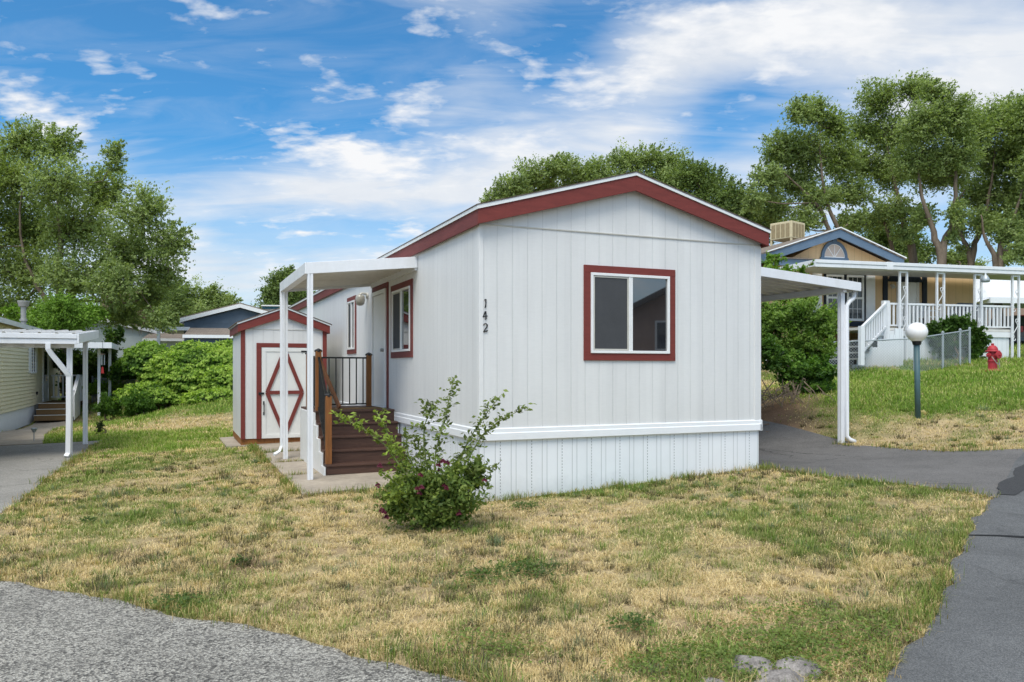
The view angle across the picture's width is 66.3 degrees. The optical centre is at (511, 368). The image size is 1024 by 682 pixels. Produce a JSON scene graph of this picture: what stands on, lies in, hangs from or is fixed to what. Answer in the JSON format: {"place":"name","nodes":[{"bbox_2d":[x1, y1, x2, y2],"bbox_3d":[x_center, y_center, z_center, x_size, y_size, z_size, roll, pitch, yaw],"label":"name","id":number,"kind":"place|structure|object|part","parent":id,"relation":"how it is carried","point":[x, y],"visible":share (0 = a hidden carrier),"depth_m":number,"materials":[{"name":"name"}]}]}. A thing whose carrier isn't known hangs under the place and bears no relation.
{"place":"outdoors","nodes":[
{"label":"outdoors","id":0,"kind":"place"},
{"bbox_2d":[0,419,74,445],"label":"concrete path","id":1,"kind":"structure","parent":0,"point":[23,436],"depth_m":22.30,"materials":[{"name":"grey concrete"}]},
{"bbox_2d":[0,440,101,512],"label":"neighbour driveway","id":2,"kind":"structure","parent":0,"point":[20,465],"depth_m":14.85,"materials":[{"name":"concrete"}]},
{"bbox_2d":[0,329,98,457],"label":"carport","id":3,"kind":"object","parent":2,"relation":"on","point":[47,340],"visible":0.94,"depth_m":15.96,"materials":[{"name":"white metal"}]},
{"bbox_2d":[0,581,465,681],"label":"gravel road","id":4,"kind":"structure","parent":0,"point":[46,635],"depth_m":4.57,"materials":[{"name":"grey gravel"}]},
{"bbox_2d":[0,347,1023,681],"bbox_3d":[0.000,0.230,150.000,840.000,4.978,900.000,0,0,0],"label":"ground","id":5,"kind":"structure","parent":0,"point":[774,411],"depth_m":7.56,"materials":[{"name":"plant"}]},
{"bbox_2d":[0,300,59,431],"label":"mobile home","id":6,"kind":"object","parent":5,"relation":"on","point":[26,382],"visible":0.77,"depth_m":27.35,"materials":[{"name":"beige"}]},
{"bbox_2d":[29,348,37,372],"bbox_3d":[-17.818,-0.495,29.184,0.055,1.370,1.820,0,0,-23],"label":"window","id":7,"kind":"structure","parent":6,"relation":"in","point":[32,369],"depth_m":29.17,"materials":[{"name":"grey glass"}]},
{"bbox_2d":[42,348,48,401],"bbox_3d":[-19.010,0.215,31.938,0.050,2.270,1.460,0,0,-23],"label":"door","id":8,"kind":"structure","parent":6,"relation":"in","point":[45,355],"depth_m":31.88,"materials":[{"name":"white plastic"}]},
{"bbox_2d":[31,428,36,440],"bbox_3d":[-12.220,1.714,20.043,0.150,0.390,0.146,0,0,0],"label":"solar light","id":9,"kind":"object","parent":5,"relation":"on","point":[33,430],"visible":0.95,"depth_m":20.03,"materials":[{"name":"silver metal"}]},
{"bbox_2d":[0,286,111,399],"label":"tree","id":10,"kind":"object","parent":5,"relation":"on","point":[59,312],"visible":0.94,"depth_m":33.50,"materials":[{"name":"green plant"}]},
{"bbox_2d":[34,374,82,420],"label":"entry steps","id":11,"kind":"structure","parent":5,"relation":"on","point":[51,410],"depth_m":29.89,"materials":[{"name":"brown wood"}]},
{"bbox_2d":[76,515,102,522],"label":"weed","id":12,"kind":"object","parent":5,"relation":"on","point":[85,518],"visible":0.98,"depth_m":8.55,"materials":[{"name":"green plant"}]},
{"bbox_2d":[53,325,125,399],"bbox_3d":[-18.458,-0.140,34.172,3.745,3.535,2.108,0,0,0],"label":"leafy shrub","id":13,"kind":"object","parent":5,"relation":"on","point":[114,336],"visible":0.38,"depth_m":33.95,"materials":[{"name":"green plant"}]},
{"bbox_2d":[74,342,118,415],"bbox_3d":[-17.405,0.464,31.559,2.590,2.909,4.160,0,0,-23],"label":"patio cover","id":14,"kind":"object","parent":5,"relation":"on","point":[108,345],"visible":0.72,"depth_m":30.88,"materials":[{"name":"white metal"}]},
{"bbox_2d":[100,341,104,372],"bbox_3d":[-15.670,-0.429,30.000,0.200,1.250,0.195,0,0,0],"label":"wind chime","id":15,"kind":"object","parent":14,"relation":"hanging from","point":[102,368],"visible":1,"depth_m":30.00,"materials":[{"name":"grey metal"}]},
{"bbox_2d":[0,112,198,392],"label":"elm tree","id":16,"kind":"object","parent":5,"relation":"on","point":[45,229],"visible":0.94,"depth_m":36.96,"materials":[{"name":"green plant"}]},
{"bbox_2d":[94,420,106,435],"bbox_3d":[-11.360,1.666,21.494,0.439,0.508,0.254,0,0,-11],"label":"sapling","id":17,"kind":"object","parent":5,"relation":"on","point":[100,425],"visible":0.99,"depth_m":21.47,"materials":[{"name":"green plant"}]},
{"bbox_2d":[90,391,122,420],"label":"round shrub","id":18,"kind":"object","parent":5,"relation":"on","point":[105,407],"visible":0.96,"depth_m":29.34,"materials":[{"name":"green plant"}]},
{"bbox_2d":[82,377,138,397],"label":"leafy shrub","id":19,"kind":"object","parent":5,"relation":"on","point":[104,387],"visible":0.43,"depth_m":32.31,"materials":[{"name":"green plant"}]},
{"bbox_2d":[91,376,137,401],"bbox_3d":[-16.334,0.967,32.478,4.383,1.292,0.072,0,0,36],"label":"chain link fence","id":20,"kind":"object","parent":5,"relation":"on","point":[93,398],"visible":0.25,"depth_m":33.06,"materials":[{"name":"grey metal"}]},
{"bbox_2d":[73,319,163,357],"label":"mobile home","id":21,"kind":"object","parent":5,"relation":"on","point":[133,338],"visible":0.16,"depth_m":46.67,"materials":[{"name":"grey"}]},
{"bbox_2d":[106,339,170,380],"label":"mound shrub","id":22,"kind":"object","parent":5,"relation":"on","point":[128,365],"visible":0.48,"depth_m":30.86,"materials":[{"name":"green plant"}]},
{"bbox_2d":[116,388,163,418],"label":"round shrub","id":23,"kind":"object","parent":5,"relation":"on","point":[133,405],"visible":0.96,"depth_m":28.36,"materials":[{"name":"green plant"}]},
{"bbox_2d":[82,279,198,335],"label":"elm tree","id":24,"kind":"object","parent":5,"relation":"on","point":[180,304],"visible":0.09,"depth_m":49.00,"materials":[{"name":"green plant"}]},
{"bbox_2d":[142,332,183,348],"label":"mobile home","id":25,"kind":"object","parent":5,"relation":"on","point":[170,339],"visible":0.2,"depth_m":45.91,"materials":[{"name":"beige"}]},
{"bbox_2d":[155,327,189,344],"bbox_3d":[-17.866,-0.737,42.307,1.660,2.734,5.260,0,0,-14],"label":"carport","id":26,"kind":"object","parent":5,"relation":"on","point":[180,330],"visible":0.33,"depth_m":39.88,"materials":[{"name":"white metal"}]},
{"bbox_2d":[113,338,232,404],"bbox_3d":[-12.444,0.050,30.774,5.802,2.663,6.334,0,0,0],"label":"vine thicket","id":27,"kind":"object","parent":5,"relation":"on","point":[180,372],"visible":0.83,"depth_m":29.33,"materials":[{"name":"green plant"}]},
{"bbox_2d":[130,587,236,615],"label":"weed","id":28,"kind":"object","parent":5,"relation":"on","point":[185,595],"visible":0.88,"depth_m":5.45,"materials":[{"name":"green plant"}]},
{"bbox_2d":[167,272,220,323],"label":"tree","id":29,"kind":"object","parent":5,"relation":"on","point":[191,292],"visible":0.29,"depth_m":58.64,"materials":[{"name":"green plant"}]},
{"bbox_2d":[182,328,232,343],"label":"tool shed","id":30,"kind":"structure","parent":5,"relation":"on","point":[212,335],"depth_m":37.06,"materials":[{"name":"white metal"}]},
{"bbox_2d":[196,276,243,307],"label":"tree","id":31,"kind":"object","parent":5,"relation":"on","point":[221,298],"visible":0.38,"depth_m":59.34,"materials":[{"name":"green plant"}]},
{"bbox_2d":[179,303,267,341],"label":"mobile home","id":32,"kind":"object","parent":5,"relation":"on","point":[228,316],"visible":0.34,"depth_m":40.74,"materials":[{"name":"blue"}]},
{"bbox_2d":[225,554,251,564],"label":"weed","id":33,"kind":"object","parent":5,"relation":"on","point":[241,559],"visible":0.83,"depth_m":6.61,"materials":[{"name":"green plant"}]},
{"bbox_2d":[219,437,295,447],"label":"shed slab","id":34,"kind":"structure","parent":5,"relation":"on","point":[231,441],"depth_m":16.97,"materials":[{"name":"concrete"}]},
{"bbox_2d":[261,305,290,310],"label":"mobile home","id":35,"kind":"object","parent":5,"relation":"on","point":[269,307],"visible":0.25,"depth_m":49.74,"materials":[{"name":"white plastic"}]},
{"bbox_2d":[257,442,299,452],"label":"concrete walk","id":36,"kind":"structure","parent":5,"relation":"on","point":[296,445],"depth_m":15.85,"materials":[{"name":"beige concrete"}]},
{"bbox_2d":[228,307,331,444],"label":"garden shed","id":37,"kind":"structure","parent":5,"relation":"on","point":[256,378],"depth_m":16.52,"materials":[{"name":"white wood"}]},
{"bbox_2d":[256,343,306,438],"bbox_3d":[-4.809,0.475,16.586,1.130,2.010,0.085,0,0,-23],"label":"door","id":38,"kind":"structure","parent":37,"relation":"in","point":[267,359],"depth_m":16.53,"materials":[{"name":"white wood"}]},
{"bbox_2d":[250,264,315,308],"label":"tree","id":39,"kind":"object","parent":5,"relation":"on","point":[270,294],"visible":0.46,"depth_m":50.70,"materials":[{"name":"green plant"}]},
{"bbox_2d":[265,451,323,463],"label":"concrete walk","id":40,"kind":"structure","parent":5,"relation":"on","point":[293,455],"depth_m":14.16,"materials":[{"name":"beige concrete"}]},
{"bbox_2d":[272,460,325,475],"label":"concrete walk","id":41,"kind":"structure","parent":5,"relation":"on","point":[293,466],"depth_m":12.65,"materials":[{"name":"beige concrete"}]},
{"bbox_2d":[287,471,415,495],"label":"concrete walk","id":42,"kind":"structure","parent":5,"relation":"on","point":[320,481],"depth_m":11.10,"materials":[{"name":"beige concrete"}]},
{"bbox_2d":[300,348,409,475],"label":"entry steps","id":43,"kind":"structure","parent":5,"relation":"on","point":[349,448],"depth_m":12.43,"materials":[{"name":"brown wood"}]},
{"bbox_2d":[332,407,382,409],"bbox_3d":[-2.638,0.671,13.152,0.840,0.012,0.440,0,0,-23],"label":"door mat","id":44,"kind":"object","parent":43,"relation":"on","point":[343,408],"depth_m":13.05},
{"bbox_2d":[331,375,536,532],"bbox_3d":[-0.782,0.898,7.930,2.075,1.665,0.894,0,0,0],"label":"rose bush","id":45,"kind":"object","parent":5,"relation":"on","point":[422,497],"visible":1,"depth_m":7.87,"materials":[{"name":"green plant"}]},
{"bbox_2d":[452,566,517,584],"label":"weed","id":46,"kind":"object","parent":5,"relation":"on","point":[481,573],"visible":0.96,"depth_m":6.00,"materials":[{"name":"green plant"}]},
{"bbox_2d":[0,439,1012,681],"bbox_3d":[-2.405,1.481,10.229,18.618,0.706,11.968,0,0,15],"label":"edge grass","id":47,"kind":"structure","parent":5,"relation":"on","point":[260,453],"depth_m":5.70,"materials":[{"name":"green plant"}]},
{"bbox_2d":[1,342,1023,460],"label":"grass","id":48,"kind":"structure","parent":5,"relation":"on","point":[161,445],"depth_m":18.69,"materials":[{"name":"green plant"}]},
{"bbox_2d":[469,555,579,585],"bbox_3d":[0.096,1.570,6.218,0.962,0.095,0.967,0,0,-22],"label":"weed","id":49,"kind":"object","parent":5,"relation":"on","point":[527,567],"visible":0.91,"depth_m":6.13,"materials":[{"name":"green plant"}]},
{"bbox_2d":[504,501,550,509],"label":"weed","id":50,"kind":"object","parent":5,"relation":"on","point":[518,504],"visible":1,"depth_m":8.98,"materials":[{"name":"green plant"}]},
{"bbox_2d":[289,171,770,501],"bbox_3d":[-1.855,-0.343,18.120,4.597,4.445,17.305,0,0,-23],"label":"mobile home","id":51,"kind":"object","parent":5,"relation":"on","point":[610,326],"visible":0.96,"depth_m":10.36,"materials":[{"name":"white metal"}]},
{"bbox_2d":[273,257,417,479],"bbox_3d":[-2.852,-0.043,12.911,1.816,3.304,2.985,0,0,-23],"label":"patio awning","id":52,"kind":"object","parent":51,"relation":"attached to","point":[309,277],"visible":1,"depth_m":12.32,"materials":[{"name":"white metal"}]},
{"bbox_2d":[347,295,356,353],"bbox_3d":[-3.346,-0.895,16.347,0.041,1.190,0.870,0,0,-23],"label":"window","id":53,"kind":"structure","parent":51,"relation":"in","point":[351,304],"depth_m":16.28,"materials":[{"name":"white plastic"}]},
{"bbox_2d":[371,282,388,407],"bbox_3d":[-2.392,-0.415,14.053,0.095,2.230,1.160,0,0,-23],"label":"door","id":54,"kind":"structure","parent":51,"relation":"in","point":[380,294],"depth_m":13.94,"materials":[{"name":"white plastic"}]},
{"bbox_2d":[391,279,412,357],"bbox_3d":[-1.801,-0.780,12.739,0.041,1.220,1.300,0,0,-23],"label":"window","id":55,"kind":"structure","parent":51,"relation":"in","point":[401,293],"depth_m":12.69,"materials":[{"name":"red plastic"}]},
{"bbox_2d":[583,265,674,360],"bbox_3d":[1.565,-0.714,10.314,1.394,1.227,0.041,0,0,-23],"label":"window","id":56,"kind":"structure","parent":51,"relation":"in","point":[629,312],"depth_m":10.29,"materials":[{"name":"red plastic"}]},
{"bbox_2d":[478,151,606,202],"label":"tree","id":57,"kind":"object","parent":5,"relation":"on","point":[528,180],"visible":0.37,"depth_m":45.07,"materials":[{"name":"green plant"}]},
{"bbox_2d":[602,612,666,635],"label":"weed","id":58,"kind":"object","parent":5,"relation":"on","point":[638,620],"visible":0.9,"depth_m":4.84,"materials":[{"name":"green plant"}]},
{"bbox_2d":[582,136,692,194],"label":"tree","id":59,"kind":"object","parent":5,"relation":"on","point":[660,164],"visible":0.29,"depth_m":46.42,"materials":[{"name":"green plant"}]},
{"bbox_2d":[401,589,925,681],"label":"clover","id":60,"kind":"object","parent":5,"relation":"on","point":[719,651],"visible":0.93,"depth_m":4.39,"materials":[{"name":"green plant"}]},
{"bbox_2d":[700,677,723,681],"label":"rock","id":61,"kind":"object","parent":5,"relation":"on","point":[710,680],"visible":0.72,"depth_m":3.96,"materials":[{"name":"grey stone"}]},
{"bbox_2d":[670,146,782,245],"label":"tree","id":62,"kind":"object","parent":5,"relation":"on","point":[703,182],"visible":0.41,"depth_m":44.72,"materials":[{"name":"green plant"}]},
{"bbox_2d":[722,654,775,675],"bbox_3d":[1.281,1.607,4.167,0.330,0.154,0.277,0,0,0],"label":"rock","id":63,"kind":"object","parent":5,"relation":"on","point":[754,661],"visible":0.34,"depth_m":4.12,"materials":[{"name":"grey stone"}]},
{"bbox_2d":[753,668,808,681],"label":"rock","id":64,"kind":"object","parent":5,"relation":"on","point":[778,675],"visible":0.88,"depth_m":3.92,"materials":[{"name":"grey stone"}]},
{"bbox_2d":[761,251,814,377],"bbox_3d":[7.940,-1.559,22.814,1.997,3.890,1.333,0,0,12],"label":"leafy shrub","id":65,"kind":"object","parent":5,"relation":"on","point":[770,260],"visible":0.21,"depth_m":23.05,"materials":[{"name":"green plant"}]},
{"bbox_2d":[761,379,834,407],"bbox_3d":[5.787,0.539,16.802,2.852,0.605,1.326,0,0,0],"label":"brush pile","id":66,"kind":"object","parent":5,"relation":"on","point":[781,394],"visible":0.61,"depth_m":16.77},
{"bbox_2d":[774,656,823,679],"bbox_3d":[1.516,1.616,4.161,0.288,0.164,0.269,0,0,31],"label":"rock","id":67,"kind":"object","parent":5,"relation":"on","point":[802,668],"visible":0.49,"depth_m":4.09,"materials":[{"name":"grey stone"}]},
{"bbox_2d":[761,333,837,395],"bbox_3d":[6.473,0.033,17.739,2.174,1.672,0.975,0,0,-7],"label":"juniper bush","id":68,"kind":"object","parent":5,"relation":"on","point":[812,373],"visible":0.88,"depth_m":17.56,"materials":[{"name":"green plant"}]},
{"bbox_2d":[738,90,873,234],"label":"elm tree","id":69,"kind":"object","parent":5,"relation":"on","point":[836,154],"visible":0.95,"depth_m":42.02,"materials":[{"name":"green plant"}]},
{"bbox_2d":[761,296,851,363],"bbox_3d":[6.825,-0.703,18.490,2.428,2.575,1.233,0,0,0],"label":"leafy shrub","id":70,"kind":"object","parent":5,"relation":"on","point":[778,320],"visible":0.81,"depth_m":18.30,"materials":[{"name":"green plant"}]},
{"bbox_2d":[761,227,972,360],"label":"house","id":71,"kind":"structure","parent":5,"relation":"on","point":[840,243],"depth_m":26.73,"materials":[{"name":"beige"}]},
{"bbox_2d":[770,220,804,245],"bbox_3d":[10.542,-4.680,30.000,0.936,1.720,0.936,0,0,-39],"label":"evaporative cooler","id":72,"kind":"object","parent":71,"relation":"on","point":[785,231],"visible":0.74,"depth_m":29.68,"materials":[{"name":"beige metal"}]},
{"bbox_2d":[819,239,848,260],"bbox_3d":[10.877,-3.990,26.454,1.100,0.740,0.075,0,0,-15],"label":"fan window","id":73,"kind":"structure","parent":71,"relation":"in","point":[832,250],"depth_m":26.44,"materials":[{"name":"blue glass"}]},
{"bbox_2d":[826,274,843,309],"bbox_3d":[10.902,-2.390,26.473,0.680,1.560,0.050,0,0,-15],"label":"window","id":74,"kind":"structure","parent":71,"relation":"in","point":[829,298],"depth_m":26.45,"materials":[{"name":"white plastic"}]},
{"bbox_2d":[847,275,863,320],"bbox_3d":[11.675,-2.390,26.675,0.680,1.560,0.050,0,0,-15],"label":"window","id":75,"kind":"structure","parent":71,"relation":"in","point":[856,308],"depth_m":26.70,"materials":[{"name":"white glass"}]},
{"bbox_2d":[896,282,918,327],"bbox_3d":[13.745,-2.210,27.224,0.920,1.920,0.040,0,0,-15],"label":"door","id":76,"kind":"structure","parent":71,"relation":"in","point":[913,287],"depth_m":27.25,"materials":[{"name":"metal"}]},
{"bbox_2d":[826,67,941,262],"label":"elm tree","id":77,"kind":"object","parent":5,"relation":"on","point":[893,212],"visible":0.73,"depth_m":43.86,"materials":[{"name":"green plant"}]},
{"bbox_2d":[811,327,970,372],"bbox_3d":[11.408,-0.433,22.938,5.463,1.658,0.823,0,0,-13],"label":"chain link fence","id":78,"kind":"object","parent":5,"relation":"on","point":[959,345],"visible":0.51,"depth_m":23.05,"materials":[{"name":"grey metal"}]},
{"bbox_2d":[853,211,936,263],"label":"tree","id":79,"kind":"object","parent":5,"relation":"on","point":[881,239],"visible":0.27,"depth_m":51.75,"materials":[{"name":"green plant"}]},
{"bbox_2d":[773,259,1023,359],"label":"porch cover","id":80,"kind":"object","parent":5,"relation":"on","point":[907,270],"visible":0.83,"depth_m":24.97,"materials":[{"name":"white metal"}]},
{"bbox_2d":[981,273,989,282],"bbox_3d":[14.978,-2.869,24.800,0.260,0.300,0.253,0,0,0],"label":"hanging lamp","id":81,"kind":"object","parent":80,"relation":"hanging from","point":[985,278],"visible":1,"depth_m":24.72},
{"bbox_2d":[906,322,927,418],"bbox_3d":[7.900,0.089,15.300,0.394,1.968,0.394,0,0,0],"label":"globe lamp","id":82,"kind":"object","parent":5,"relation":"on","point":[916,333],"visible":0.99,"depth_m":15.25,"materials":[{"name":"black metal"}]},
{"bbox_2d":[829,300,1010,367],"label":"porch deck","id":83,"kind":"structure","parent":5,"relation":"on","point":[876,324],"depth_m":24.48,"materials":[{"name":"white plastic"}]},
{"bbox_2d":[915,305,938,322],"bbox_3d":[13.723,-1.727,25.920,0.584,0.920,0.586,0,0,-20],"label":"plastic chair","id":84,"kind":"object","parent":83,"relation":"on","point":[923,313],"visible":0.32,"depth_m":26.04,"materials":[{"name":"white plastic"}]},
{"bbox_2d":[953,303,978,320],"bbox_3d":[15.421,-1.728,26.547,1.021,0.955,0.432,0,0,-15],"label":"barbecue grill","id":85,"kind":"object","parent":83,"relation":"on","point":[965,309],"visible":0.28,"depth_m":26.39,"materials":[{"name":"white metal"}]},
{"bbox_2d":[878,77,1005,264],"bbox_3d":[21.993,-7.824,40.183,6.970,13.686,4.778,0,0,0],"label":"elm tree","id":86,"kind":"object","parent":5,"relation":"on","point":[941,115],"visible":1,"depth_m":39.51,"materials":[{"name":"green plant"}]},
{"bbox_2d":[926,312,993,360],"bbox_3d":[14.103,-0.931,24.779,2.209,1.700,0.861,0,0,0],"label":"leafy shrub","id":87,"kind":"object","parent":5,"relation":"on","point":[980,341],"visible":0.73,"depth_m":24.66,"materials":[{"name":"green plant"}]},
{"bbox_2d":[933,245,1015,266],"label":"tree","id":88,"kind":"object","parent":5,"relation":"on","point":[952,259],"visible":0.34,"depth_m":54.09,"materials":[{"name":"green plant"}]},
{"bbox_2d":[947,89,1023,265],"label":"elm tree","id":89,"kind":"object","parent":5,"relation":"on","point":[984,197],"visible":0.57,"depth_m":41.95,"materials":[{"name":"green plant"}]},
{"bbox_2d":[985,343,1001,371],"bbox_3d":[12.267,-0.266,19.981,0.372,0.740,0.380,0,0,18],"label":"fire hydrant","id":90,"kind":"object","parent":5,"relation":"on","point":[993,354],"visible":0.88,"depth_m":19.90,"materials":[{"name":"red metal"}]},
{"bbox_2d":[976,279,1023,307],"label":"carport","id":91,"kind":"object","parent":5,"relation":"on","point":[996,291],"visible":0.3,"depth_m":36.77,"materials":[{"name":"white metal"}]},
{"bbox_2d":[981,93,1023,328],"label":"elm tree","id":92,"kind":"object","parent":5,"relation":"on","point":[1008,229],"visible":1,"depth_m":39.94,"materials":[{"name":"green plant"}]},
{"bbox_2d":[987,315,1023,344],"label":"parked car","id":93,"kind":"object","parent":5,"relation":"on","point":[1021,329],"visible":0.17,"depth_m":38.91,"materials":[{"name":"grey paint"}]},
{"bbox_3d":[25.903,-2.300,38.817,1.480,0.560,0.265,0,0,4],"label":"rear window","id":94,"kind":"part","parent":93,"relation":"part of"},
{"bbox_2d":[987,308,1023,324],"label":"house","id":95,"kind":"structure","parent":5,"relation":"on","point":[1021,311],"depth_m":48.12,"materials":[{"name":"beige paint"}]},
{"bbox_2d":[0,0,1023,315],"label":"sky","id":96,"kind":"structure","parent":0,"point":[289,132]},
{"bbox_2d":[759,420,1023,497],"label":"driveway","id":97,"kind":"structure","parent":0,"point":[791,447],"depth_m":11.54,"materials":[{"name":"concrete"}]},
{"bbox_2d":[761,267,860,442],"bbox_3d":[3.139,-0.219,16.777,3.637,3.175,7.443,0,0,-23],"label":"carport","id":98,"kind":"object","parent":97,"relation":"on","point":[776,284],"visible":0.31,"depth_m":14.06,"materials":[{"name":"white metal"}]},
{"bbox_2d":[886,453,1023,681],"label":"asphalt road","id":99,"kind":"structure","parent":0,"point":[979,637],"depth_m":4.88,"materials":[{"name":"grey asphalt"}]},
{"bbox_2d":[967,534,1023,537],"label":"road seam","id":100,"kind":"object","parent":99,"relation":"on","point":[998,535],"visible":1,"depth_m":6.78,"materials":[{"name":"black asphalt"}]},
{"bbox_2d":[997,464,1023,494],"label":"asphalt patch","id":101,"kind":"object","parent":99,"relation":"on","point":[1014,485],"visible":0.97,"depth_m":9.01,"materials":[{"name":"grey asphalt"}]}
]}

